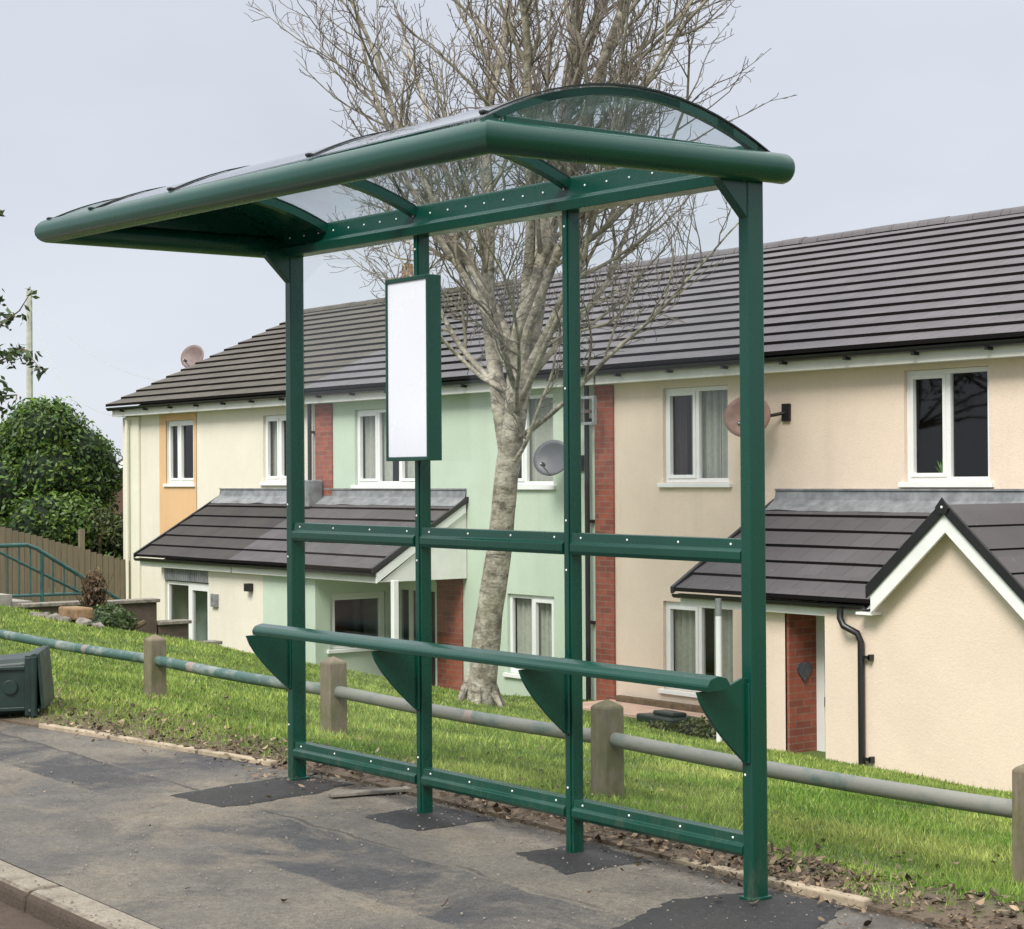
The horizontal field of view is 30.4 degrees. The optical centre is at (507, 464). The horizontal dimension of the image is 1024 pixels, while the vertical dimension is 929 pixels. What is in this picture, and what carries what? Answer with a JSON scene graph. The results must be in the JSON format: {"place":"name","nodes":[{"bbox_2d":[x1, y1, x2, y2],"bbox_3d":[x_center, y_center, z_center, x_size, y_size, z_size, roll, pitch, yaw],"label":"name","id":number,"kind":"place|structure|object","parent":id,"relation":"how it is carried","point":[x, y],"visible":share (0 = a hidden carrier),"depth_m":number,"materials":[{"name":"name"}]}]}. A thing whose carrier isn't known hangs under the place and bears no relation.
{"place":"outdoors","nodes":[
{"label":"outdoors","id":0,"kind":"place"},
{"bbox_2d":[0,859,161,928],"bbox_3d":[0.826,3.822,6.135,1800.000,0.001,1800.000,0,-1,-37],"label":"ground","id":1,"kind":"structure","parent":0,"point":[72,890],"depth_m":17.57,"materials":[{"name":"grey asphalt"}]},
{"bbox_2d":[110,459,122,514],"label":"distant house","id":2,"kind":"structure","parent":1,"relation":"on","point":[120,498],"depth_m":76.60,"materials":[{"name":"brick"}]},
{"bbox_2d":[0,721,941,928],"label":"pavement","id":3,"kind":"structure","parent":0,"point":[162,878],"depth_m":6.79,"materials":[{"name":"grey asphalt"}]},
{"bbox_2d":[0,645,54,717],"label":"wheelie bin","id":4,"kind":"object","parent":3,"relation":"on","point":[26,684],"visible":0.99,"depth_m":10.32,"materials":[{"name":"green plastic"}]},
{"bbox_2d":[170,775,353,807],"bbox_3d":[-1.052,1.415,8.186,0.778,0.014,0.455,0,-1,-45],"label":"asphalt patch","id":5,"kind":"object","parent":3,"relation":"on","point":[241,794],"visible":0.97,"depth_m":8.12,"materials":[{"name":"black asphalt"}]},
{"bbox_2d":[328,786,410,797],"bbox_3d":[-0.592,1.405,8.074,0.360,0.015,0.060,0,0,-24],"label":"timber offcut","id":6,"kind":"object","parent":3,"relation":"on","point":[368,792],"visible":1,"depth_m":8.05,"materials":[{"name":"wood"}]},
{"bbox_2d":[34,83,794,901],"bbox_3d":[-0.509,0.150,7.033,1.286,2.680,3.168,0,-1,-37],"label":"bus shelter","id":7,"kind":"object","parent":3,"relation":"on","point":[240,211],"visible":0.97,"depth_m":6.87,"materials":[{"name":"metal"}]},
{"bbox_2d":[365,804,495,830],"bbox_3d":[-0.325,1.417,7.569,0.420,0.013,0.434,0,-1,-37],"label":"asphalt patch","id":8,"kind":"object","parent":3,"relation":"on","point":[413,819],"visible":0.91,"depth_m":7.52,"materials":[{"name":"black asphalt"}]},
{"bbox_2d":[39,723,873,909],"bbox_3d":[-0.596,1.479,8.139,0.246,0.233,5.470,0,-1,-42],"label":"path edging","id":9,"kind":"object","parent":3,"relation":"on","point":[845,899],"visible":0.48,"depth_m":6.68,"materials":[{"name":"concrete"}]},
{"bbox_2d":[2,743,1014,928],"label":"grit","id":10,"kind":"object","parent":3,"relation":"on","point":[461,913],"visible":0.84,"depth_m":6.81,"materials":[{"name":"gravel"}]},
{"bbox_2d":[516,843,651,874],"bbox_3d":[0.263,1.420,6.802,0.395,0.013,0.416,0,0,-31],"label":"asphalt patch","id":11,"kind":"object","parent":3,"relation":"on","point":[592,854],"visible":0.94,"depth_m":6.77,"materials":[{"name":"black asphalt"}]},
{"bbox_2d":[612,891,845,928],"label":"asphalt patch","id":12,"kind":"object","parent":3,"relation":"on","point":[730,911],"visible":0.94,"depth_m":5.94,"materials":[{"name":"black asphalt"}]},
{"bbox_2d":[0,603,1023,928],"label":"grass bank","id":13,"kind":"structure","parent":0,"point":[936,912],"depth_m":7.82,"materials":[{"name":"green plant"}]},
{"bbox_2d":[0,593,31,607],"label":"garden stair","id":14,"kind":"object","parent":13,"relation":"on","point":[6,599],"visible":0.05,"depth_m":25.77,"materials":[{"name":"concrete"}]},
{"bbox_2d":[0,210,48,419],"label":"leafy tree","id":15,"kind":"object","parent":13,"relation":"on","point":[19,351],"visible":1,"depth_m":18.52,"materials":[{"name":"green plant"}]},
{"bbox_2d":[38,612,48,617],"bbox_3d":[-5.442,1.780,22.039,0.190,0.099,0.133,0,-1,-37],"label":"rubble stone","id":16,"kind":"object","parent":13,"relation":"on","point":[46,614],"visible":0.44,"depth_m":22.03,"materials":[{"name":"grey stone"}]},
{"bbox_2d":[52,613,61,618],"bbox_3d":[-5.223,1.787,21.789,0.139,0.141,0.150,-1,-1,45],"label":"rubble stone","id":17,"kind":"object","parent":13,"relation":"on","point":[57,615],"visible":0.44,"depth_m":21.77,"materials":[{"name":"grey stone"}]},
{"bbox_2d":[0,543,120,601],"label":"handrail","id":18,"kind":"object","parent":13,"relation":"on","point":[42,594],"visible":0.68,"depth_m":26.86,"materials":[{"name":"teal metal"}]},
{"bbox_2d":[0,395,122,599],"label":"laurel bush","id":19,"kind":"object","parent":13,"relation":"on","point":[59,464],"visible":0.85,"depth_m":35.62,"materials":[{"name":"green plant"}]},
{"bbox_2d":[58,617,69,622],"bbox_3d":[-5.040,1.769,21.353,0.136,0.085,0.154,0,-1,-37],"label":"rubble stone","id":20,"kind":"object","parent":13,"relation":"on","point":[66,619],"visible":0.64,"depth_m":21.31,"materials":[{"name":"grey stone"}]},
{"bbox_2d":[0,527,129,602],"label":"wooden fence","id":21,"kind":"object","parent":13,"relation":"on","point":[79,558],"visible":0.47,"depth_m":33.75,"materials":[{"name":"brown wood"}]},
{"bbox_2d":[59,606,93,619],"bbox_3d":[-5.038,1.732,21.950,0.230,0.140,0.500,0,-1,-37],"label":"sandstone block","id":22,"kind":"object","parent":13,"relation":"on","point":[73,612],"depth_m":21.79,"materials":[{"name":"brown stone"}]},
{"bbox_2d":[75,617,91,626],"bbox_3d":[-4.836,1.802,21.465,0.181,0.121,0.166,0,0,5],"label":"rubble stone","id":23,"kind":"object","parent":13,"relation":"on","point":[85,621],"visible":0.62,"depth_m":21.43,"materials":[{"name":"grey stone"}]},
{"bbox_2d":[52,503,122,565],"bbox_3d":[-7.937,1.864,35.298,2.078,2.372,1.586,0,0,8],"label":"shrub","id":24,"kind":"object","parent":13,"relation":"on","point":[108,533],"visible":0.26,"depth_m":35.11,"materials":[{"name":"green plant"}]},
{"bbox_2d":[26,291,158,417],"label":"telegraph pole","id":25,"kind":"object","parent":13,"relation":"on","point":[29,347],"visible":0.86,"depth_m":63.96,"materials":[{"name":"wood"}]},
{"bbox_2d":[74,567,115,607],"bbox_3d":[-5.213,1.648,23.738,0.490,0.738,0.447,0,0,3],"label":"dead shrub","id":26,"kind":"object","parent":13,"relation":"on","point":[94,593],"visible":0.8,"depth_m":23.66,"materials":[{"name":"brown plant"}]},
{"bbox_2d":[87,603,145,631],"bbox_3d":[-4.924,1.963,23.060,1.127,0.554,1.270,0,-1,-37],"label":"bramble clump","id":27,"kind":"object","parent":13,"relation":"on","point":[105,615],"visible":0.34,"depth_m":23.03,"materials":[{"name":"green plant"}]},
{"bbox_2d":[18,598,222,644],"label":"stepped wall","id":28,"kind":"structure","parent":13,"relation":"on","point":[145,609],"depth_m":26.80,"materials":[{"name":"brown brick"}]},
{"bbox_2d":[106,263,511,653],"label":"terraced house","id":29,"kind":"structure","parent":13,"relation":"on","point":[204,472],"depth_m":31.91,"materials":[{"name":"beige paint"}]},
{"bbox_2d":[163,420,194,486],"bbox_3d":[-5.759,-0.194,33.201,0.143,1.173,1.160,0,-1,-37],"label":"window","id":30,"kind":"structure","parent":29,"relation":"in","point":[173,482],"depth_m":33.29,"materials":[{"name":"white plastic"}]},
{"bbox_2d":[168,580,189,640],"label":"window","id":31,"kind":"structure","parent":29,"relation":"in","point":[170,582],"depth_m":30.60,"materials":[{"name":"white plastic"}]},
{"bbox_2d":[181,345,203,366],"bbox_3d":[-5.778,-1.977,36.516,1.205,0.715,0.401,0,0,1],"label":"satellite dish","id":32,"kind":"object","parent":29,"relation":"attached to","point":[191,355],"visible":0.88,"depth_m":36.63,"materials":[{"name":"metal"}]},
{"bbox_2d":[189,582,208,640],"bbox_3d":[-4.837,2.877,29.738,0.060,2.000,0.700,0,-1,-37],"label":"door","id":33,"kind":"structure","parent":29,"relation":"in","point":[193,587],"depth_m":29.94,"materials":[{"name":"white plastic"}]},
{"bbox_2d":[259,415,285,485],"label":"window","id":34,"kind":"structure","parent":29,"relation":"in","point":[274,424],"depth_m":30.81,"materials":[{"name":"white plastic"}]},
{"bbox_2d":[0,629,1023,884],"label":"post and rail fence","id":35,"kind":"object","parent":13,"relation":"on","point":[606,737],"visible":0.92,"depth_m":8.63,"materials":[{"name":"grey wood"}]},
{"bbox_2d":[0,619,1023,928],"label":"leaf litter","id":36,"kind":"object","parent":13,"relation":"on","point":[776,869],"visible":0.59,"depth_m":6.84,"materials":[{"name":"brown plant"}]},
{"bbox_2d":[245,0,796,707],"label":"bare tree","id":37,"kind":"object","parent":13,"relation":"on","point":[517,348],"visible":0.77,"depth_m":18.36,"materials":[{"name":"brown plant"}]},
{"bbox_2d":[225,236,957,700],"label":"terraced house","id":38,"kind":"structure","parent":13,"relation":"on","point":[361,588],"depth_m":26.48,"materials":[{"name":"green paint"}]},
{"bbox_2d":[327,591,384,653],"bbox_3d":[-2.186,2.291,27.387,1.090,0.853,0.143,0,-1,-37],"label":"window","id":39,"kind":"structure","parent":38,"relation":"in","point":[362,595],"depth_m":27.34,"materials":[{"name":"black glass"}]},
{"bbox_2d":[351,409,414,488],"bbox_3d":[-1.743,-0.238,28.045,0.248,1.195,1.850,0,-1,-37],"label":"window","id":40,"kind":"structure","parent":38,"relation":"in","point":[378,471],"depth_m":28.30,"materials":[{"name":"white plastic"}]},
{"bbox_2d":[414,590,434,686],"bbox_3d":[-1.180,2.836,27.299,0.040,2.000,0.580,0,-1,-37],"label":"door","id":41,"kind":"structure","parent":38,"relation":"in","point":[432,593],"depth_m":27.15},
{"bbox_2d":[503,594,554,678],"bbox_3d":[0.368,2.319,25.292,0.247,1.135,1.140,0,-1,-37],"label":"window","id":42,"kind":"structure","parent":38,"relation":"in","point":[535,614],"depth_m":25.39,"materials":[{"name":"white plastic"}]},
{"bbox_2d":[517,394,555,489],"bbox_3d":[0.352,-0.301,25.311,0.249,1.275,1.140,0,-1,-37],"label":"window","id":43,"kind":"structure","parent":38,"relation":"in","point":[530,476],"depth_m":25.37,"materials":[{"name":"white plastic"}]},
{"bbox_2d":[533,440,583,475],"bbox_3d":[0.675,-0.088,24.336,0.630,0.468,0.411,0,0,-13],"label":"satellite dish","id":44,"kind":"object","parent":38,"relation":"attached to","point":[548,458],"visible":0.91,"depth_m":24.36,"materials":[{"name":"metal"}]},
{"bbox_2d":[581,396,596,424],"bbox_3d":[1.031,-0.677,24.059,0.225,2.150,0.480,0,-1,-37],"label":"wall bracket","id":45,"kind":"object","parent":38,"relation":"attached to","point":[593,411],"visible":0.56,"depth_m":23.86,"materials":[{"name":"metal"}]},
{"bbox_2d":[583,699,707,721],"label":"patio","id":46,"kind":"structure","parent":13,"relation":"on","point":[632,710],"depth_m":22.90,"materials":[{"name":"beige stone"}]},
{"bbox_2d":[616,695,703,712],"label":"timber kerb","id":47,"kind":"structure","parent":46,"relation":"on","point":[660,703],"depth_m":23.03,"materials":[{"name":"brown wood"}]},
{"bbox_2d":[636,709,698,725],"bbox_3d":[1.875,2.927,21.784,0.417,0.140,0.790,0,0,-29],"label":"plastic lid","id":48,"kind":"object","parent":46,"relation":"on","point":[670,716],"visible":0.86,"depth_m":21.70,"materials":[{"name":"plastic"}]},
{"bbox_2d":[645,715,722,741],"bbox_3d":[2.090,3.106,20.940,1.456,0.722,0.950,-1,0,30],"label":"ground shrub","id":49,"kind":"object","parent":13,"relation":"on","point":[700,728],"visible":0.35,"depth_m":20.91,"materials":[{"name":"green plant"}]},
{"bbox_2d":[715,598,721,742],"bbox_3d":[2.202,2.329,19.629,0.067,1.860,0.067,0,-1,-37],"label":"clothes post","id":50,"kind":"object","parent":13,"relation":"on","point":[718,618],"visible":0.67,"depth_m":19.61,"materials":[{"name":"white plastic"}]},
{"bbox_2d":[588,206,1023,791],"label":"terraced house","id":51,"kind":"structure","parent":13,"relation":"on","point":[894,586],"depth_m":20.41,"materials":[{"name":"beige paint"}]},
{"bbox_2d":[657,385,731,486],"bbox_3d":[2.319,-0.332,22.743,0.249,1.215,1.270,0,-1,-37],"label":"window","id":52,"kind":"structure","parent":51,"relation":"in","point":[707,471],"depth_m":22.75,"materials":[{"name":"white plastic"}]},
{"bbox_2d":[658,601,733,697],"bbox_3d":[2.348,2.238,22.709,0.249,1.135,1.350,0,-1,-37],"label":"window","id":53,"kind":"structure","parent":51,"relation":"in","point":[690,652],"depth_m":22.97,"materials":[{"name":"white plastic"}]},
{"bbox_2d":[724,397,790,436],"bbox_3d":[2.842,-0.552,21.504,0.668,0.487,0.418,0,0,-20],"label":"satellite dish","id":54,"kind":"object","parent":51,"relation":"attached to","point":[732,418],"visible":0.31,"depth_m":21.50,"materials":[{"name":"metal"}]},
{"bbox_2d":[797,662,811,682],"bbox_3d":[3.097,2.174,19.661,0.208,0.214,0.020,0,-1,-37],"label":"heart plaque","id":55,"kind":"object","parent":51,"relation":"attached to","point":[803,670],"visible":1,"depth_m":19.65,"materials":[{"name":"metal"}]},
{"bbox_2d":[936,458,942,472],"bbox_3d":[4.619,0.036,19.945,0.134,0.379,0.198,0,-1,-37],"label":"house plant","id":56,"kind":"object","parent":51,"relation":"on","point":[941,467],"visible":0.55,"depth_m":19.98,"materials":[{"name":"green plant"}]},
{"bbox_2d":[898,366,993,486],"bbox_3d":[4.597,-0.383,19.683,0.143,1.243,1.240,0,-1,-37],"label":"window","id":57,"kind":"structure","parent":51,"relation":"in","point":[945,479],"depth_m":19.72,"materials":[{"name":"white plastic"}]},
{"bbox_2d":[0,0,1023,461],"label":"sky","id":58,"kind":"structure","parent":0,"point":[902,111],"materials":[{"name":"white"}]},
{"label":"road","id":59,"kind":"structure","parent":0,"visible":0},
{"bbox_2d":[0,901,56,928],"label":"gutter","id":60,"kind":"object","parent":59,"relation":"on","point":[12,917],"visible":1,"depth_m":6.15,"materials":[{"name":"grey concrete"}]},
{"bbox_2d":[0,860,160,928],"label":"kerb","id":61,"kind":"structure","parent":59,"relation":"on","point":[22,890],"depth_m":6.15,"materials":[{"name":"concrete"}]}
]}

